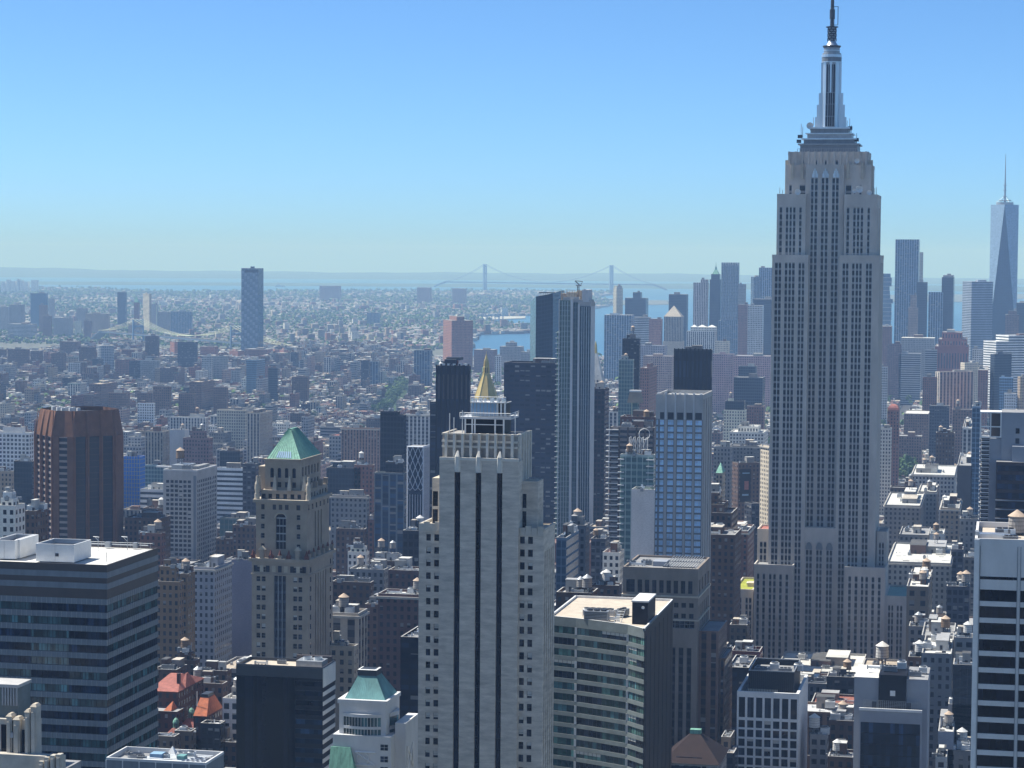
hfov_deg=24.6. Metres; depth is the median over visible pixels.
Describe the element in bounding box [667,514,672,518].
window
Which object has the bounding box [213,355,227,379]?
apartment block
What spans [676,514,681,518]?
window
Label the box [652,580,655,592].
window
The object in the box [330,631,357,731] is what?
apartment block
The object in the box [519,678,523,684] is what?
window
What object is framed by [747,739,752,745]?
window
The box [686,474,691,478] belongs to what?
window
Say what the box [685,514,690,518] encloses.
window
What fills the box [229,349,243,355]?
apartment block
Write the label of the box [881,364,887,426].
apartment block
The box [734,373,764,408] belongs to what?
office block
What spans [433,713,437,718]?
window
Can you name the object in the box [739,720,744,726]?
window
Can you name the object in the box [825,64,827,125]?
mast window
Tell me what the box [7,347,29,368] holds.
apartment block
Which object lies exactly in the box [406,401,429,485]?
office block
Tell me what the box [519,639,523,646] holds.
window
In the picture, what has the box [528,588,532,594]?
window
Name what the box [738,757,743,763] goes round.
window
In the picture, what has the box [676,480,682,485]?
window
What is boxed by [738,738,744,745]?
window
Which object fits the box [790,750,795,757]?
window
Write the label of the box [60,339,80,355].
apartment block
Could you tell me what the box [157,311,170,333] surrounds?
apartment block
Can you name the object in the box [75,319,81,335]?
apartment block
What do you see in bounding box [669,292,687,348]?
office tower
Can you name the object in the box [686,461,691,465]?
window
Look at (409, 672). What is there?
office tower
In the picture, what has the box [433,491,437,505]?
tall window
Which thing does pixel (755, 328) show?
office block
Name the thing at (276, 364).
loft building
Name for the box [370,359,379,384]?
apartment block
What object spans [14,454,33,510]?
office block
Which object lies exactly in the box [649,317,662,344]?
office block
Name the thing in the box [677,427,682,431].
window
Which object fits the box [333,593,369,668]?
office block
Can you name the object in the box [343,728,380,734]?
bay window
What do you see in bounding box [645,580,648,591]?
window
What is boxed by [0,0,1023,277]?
sky
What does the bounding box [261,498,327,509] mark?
frieze windows
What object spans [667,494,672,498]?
window
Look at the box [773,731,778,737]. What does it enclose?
window
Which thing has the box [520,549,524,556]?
window
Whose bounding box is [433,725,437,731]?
window
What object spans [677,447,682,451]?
window
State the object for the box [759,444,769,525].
office block
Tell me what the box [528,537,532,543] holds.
window
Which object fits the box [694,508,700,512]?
window
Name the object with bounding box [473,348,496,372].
apartment block
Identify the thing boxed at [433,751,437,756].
window
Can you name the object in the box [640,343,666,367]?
apartment block
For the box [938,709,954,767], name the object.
office block
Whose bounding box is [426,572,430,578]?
window
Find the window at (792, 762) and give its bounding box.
[790,760,795,766]
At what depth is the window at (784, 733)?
886.53 m
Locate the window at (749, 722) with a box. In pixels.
[747,720,752,727]
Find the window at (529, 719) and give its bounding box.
[527,717,531,723]
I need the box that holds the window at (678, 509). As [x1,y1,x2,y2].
[676,507,681,511]
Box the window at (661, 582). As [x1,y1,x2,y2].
[659,580,663,592]
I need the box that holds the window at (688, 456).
[686,454,691,458]
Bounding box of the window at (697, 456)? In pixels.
[695,454,700,458]
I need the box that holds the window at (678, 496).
[676,494,681,498]
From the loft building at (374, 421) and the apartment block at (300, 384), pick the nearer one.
the loft building at (374, 421)
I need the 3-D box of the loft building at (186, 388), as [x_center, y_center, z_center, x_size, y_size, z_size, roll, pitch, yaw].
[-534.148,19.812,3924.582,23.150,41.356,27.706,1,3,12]
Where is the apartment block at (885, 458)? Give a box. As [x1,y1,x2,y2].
[879,424,891,515]
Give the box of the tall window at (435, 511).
[433,509,437,522]
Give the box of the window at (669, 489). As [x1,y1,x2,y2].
[667,487,672,491]
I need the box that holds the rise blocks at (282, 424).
[0,338,1016,767]
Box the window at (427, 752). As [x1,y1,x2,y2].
[425,750,429,756]
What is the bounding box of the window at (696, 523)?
[694,521,700,525]
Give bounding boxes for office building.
[0,534,157,767]
[105,746,223,767]
[553,593,672,767]
[621,555,731,746]
[736,658,807,767]
[853,659,929,767]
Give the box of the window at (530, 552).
[528,550,532,556]
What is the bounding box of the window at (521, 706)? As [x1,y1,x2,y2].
[519,703,523,710]
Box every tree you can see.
[378,402,388,409]
[391,392,399,402]
[899,454,913,467]
[899,462,913,476]
[899,468,905,478]
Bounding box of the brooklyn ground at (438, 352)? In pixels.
[0,290,548,355]
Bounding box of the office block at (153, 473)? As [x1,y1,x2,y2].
[145,460,165,486]
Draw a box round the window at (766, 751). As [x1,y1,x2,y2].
[764,749,769,755]
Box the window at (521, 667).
[519,665,523,671]
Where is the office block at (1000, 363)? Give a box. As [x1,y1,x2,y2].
[989,351,1011,422]
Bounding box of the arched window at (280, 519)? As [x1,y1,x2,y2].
[276,514,285,548]
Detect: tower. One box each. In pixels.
[0,678,80,767]
[1,282,5,292]
[6,279,10,291]
[11,281,16,292]
[17,279,20,291]
[20,280,23,292]
[24,282,29,291]
[30,292,47,326]
[31,280,38,291]
[34,406,123,546]
[39,303,47,331]
[43,314,51,338]
[49,297,54,324]
[76,307,87,328]
[84,319,91,337]
[89,380,116,406]
[97,343,113,369]
[108,390,129,408]
[117,291,126,326]
[134,296,139,322]
[137,391,152,412]
[143,292,151,332]
[145,334,158,356]
[145,426,169,465]
[151,303,158,327]
[153,384,170,417]
[156,447,216,562]
[157,557,183,666]
[178,340,197,367]
[179,391,195,416]
[179,558,194,657]
[183,423,212,464]
[189,378,213,410]
[194,554,233,666]
[213,385,227,414]
[231,549,251,658]
[236,654,335,767]
[241,266,262,351]
[246,357,264,393]
[247,408,272,461]
[248,413,335,657]
[329,666,417,767]
[376,577,418,718]
[388,556,418,589]
[400,626,417,718]
[407,444,429,527]
[414,348,432,385]
[418,396,555,767]
[429,357,470,518]
[443,314,472,369]
[471,351,497,413]
[504,358,556,522]
[530,290,563,360]
[554,289,594,536]
[556,522,578,591]
[569,508,589,576]
[593,381,608,522]
[594,342,606,386]
[605,409,655,548]
[613,284,622,314]
[617,428,654,564]
[618,353,633,425]
[622,326,640,409]
[625,291,647,316]
[627,390,642,414]
[640,362,656,414]
[654,390,712,619]
[663,306,683,354]
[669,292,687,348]
[673,345,712,390]
[693,278,708,326]
[709,267,720,340]
[716,463,724,499]
[718,262,738,354]
[731,654,756,744]
[738,283,745,303]
[751,275,760,302]
[753,297,771,354]
[759,266,771,298]
[883,273,892,325]
[894,239,919,343]
[908,293,917,336]
[917,280,927,336]
[919,252,922,281]
[928,292,942,344]
[942,274,954,330]
[957,452,971,515]
[962,280,992,361]
[970,401,981,514]
[970,509,1023,767]
[978,409,1023,521]
[989,155,1018,339]
[1016,301,1023,332]
[1017,375,1023,409]
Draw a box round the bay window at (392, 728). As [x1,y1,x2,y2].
[390,725,394,732]
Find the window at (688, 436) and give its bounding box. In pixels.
[686,434,691,438]
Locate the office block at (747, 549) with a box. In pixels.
[738,521,755,577]
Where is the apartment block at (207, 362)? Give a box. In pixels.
[202,354,212,379]
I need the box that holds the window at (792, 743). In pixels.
[790,741,795,747]
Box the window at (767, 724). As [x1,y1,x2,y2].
[764,721,770,728]
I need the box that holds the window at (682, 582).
[681,581,684,593]
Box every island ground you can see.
[610,300,668,304]
[890,294,1023,301]
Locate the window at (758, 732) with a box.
[756,730,761,736]
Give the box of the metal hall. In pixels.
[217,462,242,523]
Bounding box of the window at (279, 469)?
[278,468,280,477]
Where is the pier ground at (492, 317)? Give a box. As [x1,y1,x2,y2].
[483,316,524,318]
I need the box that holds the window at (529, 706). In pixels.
[527,704,531,710]
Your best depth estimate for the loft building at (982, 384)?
3339.34 m
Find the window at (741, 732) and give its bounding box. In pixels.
[738,729,744,736]
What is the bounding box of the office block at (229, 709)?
[222,677,235,738]
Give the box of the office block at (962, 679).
[952,651,971,741]
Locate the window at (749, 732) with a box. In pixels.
[747,730,752,736]
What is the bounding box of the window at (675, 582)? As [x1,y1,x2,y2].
[674,581,677,592]
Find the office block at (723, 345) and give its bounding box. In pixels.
[715,339,729,352]
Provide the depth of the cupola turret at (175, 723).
908.56 m
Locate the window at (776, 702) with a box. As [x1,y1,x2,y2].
[773,698,779,718]
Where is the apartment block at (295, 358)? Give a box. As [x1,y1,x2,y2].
[291,350,298,367]
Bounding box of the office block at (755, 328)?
[747,303,763,354]
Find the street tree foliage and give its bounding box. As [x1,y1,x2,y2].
[0,284,989,454]
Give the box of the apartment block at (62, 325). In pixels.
[53,316,72,335]
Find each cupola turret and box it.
[167,718,178,732]
[182,708,194,727]
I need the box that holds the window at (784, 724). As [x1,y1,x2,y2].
[782,722,787,728]
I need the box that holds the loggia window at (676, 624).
[673,621,693,628]
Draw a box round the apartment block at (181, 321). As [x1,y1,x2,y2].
[171,310,192,334]
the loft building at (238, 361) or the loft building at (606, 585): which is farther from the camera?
the loft building at (238, 361)
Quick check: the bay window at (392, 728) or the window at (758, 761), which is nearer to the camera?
the bay window at (392, 728)
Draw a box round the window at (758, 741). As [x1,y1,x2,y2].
[756,739,761,746]
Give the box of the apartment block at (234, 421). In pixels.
[216,407,248,449]
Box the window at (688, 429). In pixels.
[686,427,691,431]
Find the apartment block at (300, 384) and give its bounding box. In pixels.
[292,375,308,402]
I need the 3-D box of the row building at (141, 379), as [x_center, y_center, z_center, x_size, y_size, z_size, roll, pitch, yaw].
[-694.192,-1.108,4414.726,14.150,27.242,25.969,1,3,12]
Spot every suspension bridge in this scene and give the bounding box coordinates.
[90,319,293,349]
[434,264,666,291]
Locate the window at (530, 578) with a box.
[528,575,532,582]
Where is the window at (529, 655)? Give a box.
[527,653,531,659]
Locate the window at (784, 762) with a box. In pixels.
[781,759,787,766]
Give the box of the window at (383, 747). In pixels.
[380,744,387,750]
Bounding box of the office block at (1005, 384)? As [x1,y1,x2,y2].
[999,375,1012,427]
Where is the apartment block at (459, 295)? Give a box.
[452,288,466,303]
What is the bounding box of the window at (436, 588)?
[434,585,438,591]
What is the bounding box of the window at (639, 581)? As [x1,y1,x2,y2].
[638,579,641,591]
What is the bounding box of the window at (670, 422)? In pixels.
[668,420,673,424]
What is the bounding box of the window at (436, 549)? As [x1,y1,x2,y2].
[434,547,438,553]
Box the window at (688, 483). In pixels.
[686,481,691,485]
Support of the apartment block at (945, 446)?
on the manhattan ground
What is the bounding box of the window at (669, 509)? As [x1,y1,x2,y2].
[667,507,672,511]
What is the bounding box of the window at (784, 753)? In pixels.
[781,750,787,756]
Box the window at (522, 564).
[520,562,524,568]
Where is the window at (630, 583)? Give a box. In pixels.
[626,579,634,591]
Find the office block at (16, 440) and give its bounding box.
[0,422,33,470]
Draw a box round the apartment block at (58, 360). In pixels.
[51,351,65,371]
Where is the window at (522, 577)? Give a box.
[520,575,524,581]
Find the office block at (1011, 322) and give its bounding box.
[1005,308,1018,334]
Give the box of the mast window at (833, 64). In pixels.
[832,64,834,125]
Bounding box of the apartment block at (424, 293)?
[417,287,431,302]
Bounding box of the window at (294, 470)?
[292,468,295,477]
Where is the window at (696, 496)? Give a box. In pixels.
[694,494,700,498]
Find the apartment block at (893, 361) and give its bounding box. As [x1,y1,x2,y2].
[887,341,901,399]
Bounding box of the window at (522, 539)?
[520,536,524,543]
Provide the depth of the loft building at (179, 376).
4261.10 m
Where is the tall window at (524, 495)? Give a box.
[523,494,525,507]
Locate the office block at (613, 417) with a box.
[608,406,617,476]
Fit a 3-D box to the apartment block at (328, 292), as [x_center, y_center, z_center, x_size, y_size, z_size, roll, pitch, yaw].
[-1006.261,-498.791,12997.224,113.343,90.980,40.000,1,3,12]
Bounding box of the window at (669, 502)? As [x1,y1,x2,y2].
[667,500,672,504]
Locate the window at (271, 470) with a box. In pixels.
[270,468,273,477]
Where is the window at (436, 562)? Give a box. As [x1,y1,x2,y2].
[434,560,438,565]
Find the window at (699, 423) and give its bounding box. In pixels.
[695,420,701,425]
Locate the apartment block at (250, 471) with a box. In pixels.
[243,457,260,515]
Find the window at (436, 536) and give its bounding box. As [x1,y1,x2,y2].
[434,534,438,540]
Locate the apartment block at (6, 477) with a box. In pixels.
[0,466,13,503]
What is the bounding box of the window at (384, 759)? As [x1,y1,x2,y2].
[380,756,387,762]
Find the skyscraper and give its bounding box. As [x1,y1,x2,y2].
[740,0,906,659]
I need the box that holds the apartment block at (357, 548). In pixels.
[346,538,368,574]
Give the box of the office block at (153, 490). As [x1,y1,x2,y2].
[140,482,162,513]
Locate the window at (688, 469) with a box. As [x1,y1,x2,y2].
[686,467,691,471]
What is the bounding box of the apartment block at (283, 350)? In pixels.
[279,348,288,352]
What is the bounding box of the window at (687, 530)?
[655,528,700,556]
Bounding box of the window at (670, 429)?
[668,427,673,431]
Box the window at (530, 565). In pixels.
[528,563,532,569]
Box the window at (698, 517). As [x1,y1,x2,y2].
[694,515,700,519]
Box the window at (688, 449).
[686,447,691,451]
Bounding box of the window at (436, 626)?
[434,624,438,629]
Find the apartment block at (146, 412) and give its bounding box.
[138,400,154,425]
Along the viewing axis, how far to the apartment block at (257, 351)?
5129.73 m
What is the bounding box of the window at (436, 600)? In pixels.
[434,598,438,604]
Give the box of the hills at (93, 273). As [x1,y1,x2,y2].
[0,267,1023,284]
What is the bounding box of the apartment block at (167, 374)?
[160,366,184,382]
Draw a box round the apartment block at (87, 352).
[79,345,95,362]
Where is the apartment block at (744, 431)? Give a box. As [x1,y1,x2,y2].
[730,421,767,444]
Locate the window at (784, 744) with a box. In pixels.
[781,741,787,747]
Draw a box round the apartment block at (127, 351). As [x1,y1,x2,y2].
[122,346,140,356]
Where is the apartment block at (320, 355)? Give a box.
[315,350,325,364]
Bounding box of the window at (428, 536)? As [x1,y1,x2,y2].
[426,534,430,540]
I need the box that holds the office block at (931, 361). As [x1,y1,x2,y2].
[925,348,936,376]
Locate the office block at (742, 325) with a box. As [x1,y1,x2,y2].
[738,302,749,354]
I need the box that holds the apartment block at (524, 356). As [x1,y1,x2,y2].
[520,349,529,360]
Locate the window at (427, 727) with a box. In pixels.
[425,725,429,731]
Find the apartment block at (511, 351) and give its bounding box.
[500,341,523,367]
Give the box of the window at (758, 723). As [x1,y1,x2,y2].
[756,721,761,727]
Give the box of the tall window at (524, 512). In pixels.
[522,511,525,527]
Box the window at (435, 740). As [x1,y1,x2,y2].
[433,738,437,744]
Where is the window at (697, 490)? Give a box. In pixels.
[694,488,700,492]
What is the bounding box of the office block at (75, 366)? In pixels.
[68,361,80,373]
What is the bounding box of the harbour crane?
[493,307,502,322]
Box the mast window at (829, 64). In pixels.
[828,64,829,125]
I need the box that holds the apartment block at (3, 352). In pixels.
[0,347,6,356]
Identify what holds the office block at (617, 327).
on the manhattan ground
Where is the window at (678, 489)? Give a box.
[676,487,681,491]
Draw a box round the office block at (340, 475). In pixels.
[326,460,360,525]
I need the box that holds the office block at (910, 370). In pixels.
[898,352,920,404]
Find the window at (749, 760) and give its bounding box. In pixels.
[747,757,752,764]
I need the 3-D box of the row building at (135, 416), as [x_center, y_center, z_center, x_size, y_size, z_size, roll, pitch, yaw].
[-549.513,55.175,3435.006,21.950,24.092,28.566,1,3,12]
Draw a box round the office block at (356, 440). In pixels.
[340,424,379,471]
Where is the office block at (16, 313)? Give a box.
[9,303,24,323]
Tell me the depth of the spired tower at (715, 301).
5718.42 m
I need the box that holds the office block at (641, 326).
[634,315,650,344]
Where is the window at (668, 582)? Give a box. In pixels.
[667,580,670,592]
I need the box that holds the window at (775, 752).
[773,749,778,756]
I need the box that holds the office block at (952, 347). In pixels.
[935,329,968,370]
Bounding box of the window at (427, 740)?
[425,738,429,743]
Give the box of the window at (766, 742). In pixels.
[764,740,769,746]
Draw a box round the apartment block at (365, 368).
[361,359,370,385]
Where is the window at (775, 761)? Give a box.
[773,759,778,765]
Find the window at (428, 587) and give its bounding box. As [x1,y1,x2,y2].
[426,585,430,591]
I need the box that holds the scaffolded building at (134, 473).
[124,451,144,507]
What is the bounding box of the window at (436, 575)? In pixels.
[434,573,438,578]
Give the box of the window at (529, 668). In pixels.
[527,665,531,672]
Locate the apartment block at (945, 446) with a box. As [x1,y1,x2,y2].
[935,425,954,464]
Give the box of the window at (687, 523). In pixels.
[685,521,690,525]
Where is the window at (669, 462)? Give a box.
[667,460,672,464]
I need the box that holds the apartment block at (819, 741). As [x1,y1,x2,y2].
[809,713,829,767]
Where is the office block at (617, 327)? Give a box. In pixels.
[604,313,634,379]
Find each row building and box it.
[9,392,24,398]
[15,407,25,412]
[15,412,23,417]
[16,371,27,377]
[22,405,36,410]
[29,401,39,407]
[40,389,54,395]
[40,400,47,405]
[44,395,56,401]
[54,389,64,394]
[54,394,69,400]
[55,401,67,405]
[58,370,67,373]
[65,372,76,376]
[115,379,122,384]
[126,377,135,383]
[130,413,137,418]
[137,376,148,381]
[166,383,181,389]
[171,397,178,405]
[173,385,180,391]
[245,401,257,407]
[253,398,261,405]
[254,388,264,393]
[275,401,287,406]
[278,394,289,400]
[278,405,293,410]
[309,389,326,395]
[322,399,335,404]
[327,403,335,409]
[328,392,335,398]
[333,412,340,418]
[334,370,346,374]
[338,412,347,418]
[343,382,351,388]
[344,405,353,412]
[344,419,356,424]
[347,395,360,402]
[349,397,361,403]
[351,381,360,385]
[359,395,372,403]
[373,398,380,410]
[379,387,385,397]
[387,371,397,376]
[387,375,396,386]
[396,400,405,410]
[404,395,416,400]
[609,392,617,395]
[717,414,723,420]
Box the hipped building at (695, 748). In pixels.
[671,728,728,767]
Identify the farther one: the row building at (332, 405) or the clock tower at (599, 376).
the row building at (332, 405)
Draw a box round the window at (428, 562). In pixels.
[426,560,430,565]
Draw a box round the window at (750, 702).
[747,697,753,716]
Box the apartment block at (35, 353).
[30,348,42,363]
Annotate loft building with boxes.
[0,363,15,374]
[0,371,8,385]
[0,382,5,398]
[0,400,14,417]
[0,487,24,537]
[1,414,21,425]
[5,365,14,380]
[15,378,26,393]
[20,363,36,370]
[24,410,37,427]
[25,387,39,402]
[25,499,47,541]
[29,372,44,381]
[32,359,39,366]
[32,365,44,373]
[32,378,45,386]
[34,391,43,402]
[35,381,45,390]
[39,361,48,371]
[46,363,55,377]
[48,365,57,381]
[52,374,63,382]
[62,376,76,388]
[68,355,77,362]
[68,380,86,395]
[71,392,83,405]
[81,359,91,375]
[82,366,98,381]
[82,377,92,385]
[84,392,100,405]
[91,357,102,365]
[91,364,103,378]
[103,362,109,375]
[109,370,118,379]
[117,354,128,358]
[119,338,131,342]
[124,432,144,454]
[124,498,170,558]
[129,343,141,348]
[129,358,139,378]
[130,399,135,407]
[132,351,141,358]
[137,379,153,389]
[138,422,152,428]
[138,426,151,435]
[139,387,152,392]
[139,519,164,579]
[143,497,162,513]
[155,366,163,382]
[156,407,174,422]
[157,415,167,426]
[157,657,186,682]
[158,732,179,748]
[166,362,177,366]
[169,356,177,362]
[174,369,183,385]
[174,725,195,749]
[177,637,199,674]
[184,385,188,392]
[189,364,200,377]
[193,666,227,704]
[194,360,201,369]
[195,368,207,380]
[196,726,235,767]
[200,660,230,693]
[201,719,224,767]
[209,427,234,456]
[210,414,216,423]
[216,444,229,466]
[216,531,232,559]
[220,511,255,536]
[222,368,230,382]
[227,655,251,692]
[228,360,236,367]
[228,392,235,398]
[230,396,244,406]
[231,368,244,382]
[232,357,240,367]
[233,517,255,557]
[239,363,245,374]
[240,439,246,461]
[241,376,245,387]
[243,405,253,411]
[256,376,267,391]
[259,392,269,403]
[261,355,269,363]
[265,364,270,377]
[265,402,277,421]
[270,351,276,359]
[270,362,279,375]
[275,353,282,362]
[278,360,292,365]
[280,359,285,368]
[280,383,291,394]
[282,366,290,378]
[282,379,290,385]
[283,365,295,371]
[284,351,290,361]
[290,391,299,407]
[290,411,309,423]
[298,367,308,376]
[300,358,306,367]
[301,349,309,358]
[301,401,310,409]
[301,413,313,436]
[307,355,314,375]
[310,399,319,410]
[311,346,319,351]
[315,363,321,372]
[315,404,324,415]
[317,349,328,355]
[320,422,346,437]
[324,356,333,372]
[325,373,335,378]
[327,379,338,389]
[328,384,337,394]
[329,432,340,460]
[329,489,370,568]
[333,575,373,607]
[334,355,339,370]
[335,393,346,410]
[336,358,342,370]
[336,520,366,578]
[337,373,346,387]
[339,353,349,361]
[344,370,350,383]
[344,386,353,395]
[349,555,390,593]
[350,352,354,360]
[350,360,359,379]
[354,451,374,514]
[359,400,370,410]
[362,378,369,388]
[365,593,377,666]
[366,384,376,394]
[366,414,379,427]
[368,512,373,563]
[370,351,377,358]
[370,538,401,567]
[371,344,380,350]
[372,350,384,355]
[380,364,388,370]
[380,370,386,383]
[389,357,398,370]
[390,353,402,361]
[395,363,400,372]
[401,359,407,372]
[403,515,423,565]
[404,363,409,376]
[408,381,424,396]
[409,373,419,383]
[419,394,428,403]
[556,574,597,609]
[590,517,608,532]
[591,528,608,583]
[592,569,621,596]
[602,540,623,596]
[620,410,655,426]
[643,354,673,392]
[710,522,740,643]
[711,483,737,527]
[712,352,734,414]
[712,429,722,443]
[713,441,732,506]
[721,729,734,748]
[726,745,737,767]
[729,614,749,646]
[732,640,762,658]
[734,353,770,412]
[747,404,764,428]
[781,650,865,672]
[801,672,826,701]
[807,694,853,767]
[811,689,853,703]
[813,669,827,675]
[826,659,855,694]
[826,739,852,767]
[829,700,853,750]
[863,641,898,664]
[883,479,925,556]
[887,404,899,485]
[888,532,952,612]
[890,474,917,491]
[899,431,921,463]
[899,525,930,541]
[904,410,929,449]
[905,558,932,665]
[908,611,928,655]
[908,640,923,666]
[911,456,956,528]
[918,479,939,527]
[921,632,953,767]
[922,374,936,410]
[922,614,955,660]
[929,403,949,458]
[932,605,942,614]
[932,744,947,767]
[935,370,973,425]
[939,493,961,543]
[946,570,970,631]
[947,540,963,581]
[947,727,970,767]
[948,696,970,742]
[952,399,971,463]
[954,621,972,658]
[958,507,977,569]
[960,361,978,404]
[963,548,973,615]
[972,346,982,364]
[978,365,987,428]
[1004,389,1015,408]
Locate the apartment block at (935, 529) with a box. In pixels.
[930,522,944,539]
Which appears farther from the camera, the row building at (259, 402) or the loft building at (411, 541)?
the row building at (259, 402)
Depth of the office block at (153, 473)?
2066.46 m
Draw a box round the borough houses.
[0,286,612,348]
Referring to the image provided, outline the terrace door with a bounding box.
[906,703,910,709]
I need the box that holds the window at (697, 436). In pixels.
[695,434,701,438]
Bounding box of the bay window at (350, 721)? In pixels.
[343,716,380,726]
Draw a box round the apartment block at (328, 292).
[319,286,340,300]
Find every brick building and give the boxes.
[157,672,203,732]
[193,691,221,749]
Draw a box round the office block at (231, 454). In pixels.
[220,447,242,466]
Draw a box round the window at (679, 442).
[677,440,682,444]
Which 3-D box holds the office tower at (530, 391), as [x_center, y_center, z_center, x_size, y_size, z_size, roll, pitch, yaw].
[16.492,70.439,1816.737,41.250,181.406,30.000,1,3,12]
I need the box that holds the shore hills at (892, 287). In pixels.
[0,281,1023,291]
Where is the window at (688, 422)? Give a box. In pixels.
[686,420,691,424]
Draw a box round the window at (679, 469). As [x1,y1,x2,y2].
[677,467,682,471]
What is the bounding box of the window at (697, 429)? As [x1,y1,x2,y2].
[695,427,701,431]
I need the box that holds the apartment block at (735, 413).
[723,392,746,440]
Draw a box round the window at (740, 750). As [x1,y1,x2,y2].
[738,748,744,754]
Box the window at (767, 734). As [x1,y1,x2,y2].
[764,730,770,737]
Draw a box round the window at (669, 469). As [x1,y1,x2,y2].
[667,467,672,471]
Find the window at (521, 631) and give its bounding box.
[519,627,523,633]
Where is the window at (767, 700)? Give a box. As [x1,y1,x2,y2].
[765,698,770,717]
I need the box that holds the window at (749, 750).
[747,748,752,755]
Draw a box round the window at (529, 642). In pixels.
[527,640,531,646]
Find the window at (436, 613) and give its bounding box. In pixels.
[434,611,438,617]
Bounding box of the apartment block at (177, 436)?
[170,423,188,465]
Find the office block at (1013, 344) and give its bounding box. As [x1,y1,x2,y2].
[983,333,1023,407]
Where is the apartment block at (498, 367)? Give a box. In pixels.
[495,355,501,382]
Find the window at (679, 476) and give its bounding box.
[677,474,682,478]
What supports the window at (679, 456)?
in the apartment tower at (683, 459)
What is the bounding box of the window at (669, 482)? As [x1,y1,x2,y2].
[667,480,672,484]
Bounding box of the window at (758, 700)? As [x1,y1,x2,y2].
[756,698,761,717]
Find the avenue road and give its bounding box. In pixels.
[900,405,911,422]
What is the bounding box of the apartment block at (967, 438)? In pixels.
[962,417,971,452]
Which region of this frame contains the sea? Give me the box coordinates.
[0,277,1023,355]
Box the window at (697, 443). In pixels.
[695,441,701,445]
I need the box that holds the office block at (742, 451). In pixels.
[730,439,760,523]
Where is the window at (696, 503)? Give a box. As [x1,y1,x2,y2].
[694,501,700,505]
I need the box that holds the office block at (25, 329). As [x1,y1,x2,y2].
[7,322,36,340]
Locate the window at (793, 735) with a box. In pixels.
[790,732,796,738]
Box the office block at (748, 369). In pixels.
[739,363,756,375]
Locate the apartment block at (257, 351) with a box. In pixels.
[245,347,272,357]
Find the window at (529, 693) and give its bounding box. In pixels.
[527,691,531,697]
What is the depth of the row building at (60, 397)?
3848.52 m
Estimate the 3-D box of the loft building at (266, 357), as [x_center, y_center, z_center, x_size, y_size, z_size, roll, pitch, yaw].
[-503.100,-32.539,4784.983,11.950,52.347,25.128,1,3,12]
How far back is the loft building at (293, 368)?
4854.02 m
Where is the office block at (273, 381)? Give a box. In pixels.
[268,366,277,401]
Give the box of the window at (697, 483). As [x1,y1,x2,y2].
[695,481,700,485]
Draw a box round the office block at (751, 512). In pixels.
[744,502,758,562]
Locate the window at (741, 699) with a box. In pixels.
[739,697,744,716]
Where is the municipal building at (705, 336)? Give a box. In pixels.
[687,325,716,356]
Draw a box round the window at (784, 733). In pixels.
[782,731,787,738]
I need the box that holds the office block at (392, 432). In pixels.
[380,407,405,471]
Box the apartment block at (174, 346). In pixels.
[170,340,177,353]
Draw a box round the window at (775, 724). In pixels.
[773,721,778,728]
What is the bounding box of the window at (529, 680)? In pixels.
[527,678,531,684]
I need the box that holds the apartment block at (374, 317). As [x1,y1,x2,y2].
[367,312,379,323]
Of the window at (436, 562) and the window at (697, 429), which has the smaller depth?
the window at (436, 562)
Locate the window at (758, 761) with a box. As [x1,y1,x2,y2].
[755,758,761,764]
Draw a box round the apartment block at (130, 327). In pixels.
[128,321,141,336]
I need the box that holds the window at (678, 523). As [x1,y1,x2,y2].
[676,521,681,525]
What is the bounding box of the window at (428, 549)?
[426,547,430,552]
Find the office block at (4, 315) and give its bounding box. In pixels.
[0,305,8,329]
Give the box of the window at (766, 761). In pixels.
[764,758,769,765]
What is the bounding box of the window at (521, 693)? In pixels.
[519,691,523,697]
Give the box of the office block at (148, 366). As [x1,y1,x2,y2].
[140,358,160,381]
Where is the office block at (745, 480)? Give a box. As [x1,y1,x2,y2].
[732,456,758,520]
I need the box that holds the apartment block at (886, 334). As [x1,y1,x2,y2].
[882,324,891,365]
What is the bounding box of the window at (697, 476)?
[695,474,700,478]
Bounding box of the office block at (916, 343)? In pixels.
[901,334,934,391]
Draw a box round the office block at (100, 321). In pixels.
[85,312,109,332]
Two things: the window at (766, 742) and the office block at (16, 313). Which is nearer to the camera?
the window at (766, 742)
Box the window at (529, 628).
[527,627,531,633]
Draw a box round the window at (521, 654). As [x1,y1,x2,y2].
[519,652,523,658]
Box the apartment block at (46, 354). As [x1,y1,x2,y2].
[44,350,49,360]
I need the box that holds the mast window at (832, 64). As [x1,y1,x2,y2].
[830,64,832,125]
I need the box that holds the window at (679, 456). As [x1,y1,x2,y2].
[677,454,682,458]
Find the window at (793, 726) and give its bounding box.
[790,722,796,729]
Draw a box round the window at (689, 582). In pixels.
[688,581,691,593]
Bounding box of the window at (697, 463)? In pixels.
[695,461,700,465]
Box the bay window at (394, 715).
[390,708,399,725]
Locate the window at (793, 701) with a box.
[790,699,796,719]
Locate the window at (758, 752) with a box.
[755,749,761,755]
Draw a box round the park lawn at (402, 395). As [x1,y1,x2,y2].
[393,386,407,410]
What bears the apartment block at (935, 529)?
on the manhattan ground
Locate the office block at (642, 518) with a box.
[631,484,654,559]
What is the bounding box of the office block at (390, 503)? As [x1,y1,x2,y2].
[374,455,406,557]
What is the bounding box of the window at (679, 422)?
[677,420,682,424]
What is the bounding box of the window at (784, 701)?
[782,699,787,718]
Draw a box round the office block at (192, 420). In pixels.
[170,407,208,435]
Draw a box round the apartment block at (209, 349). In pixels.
[200,345,217,354]
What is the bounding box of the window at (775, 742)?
[773,740,778,747]
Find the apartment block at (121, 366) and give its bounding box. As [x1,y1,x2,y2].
[115,357,141,375]

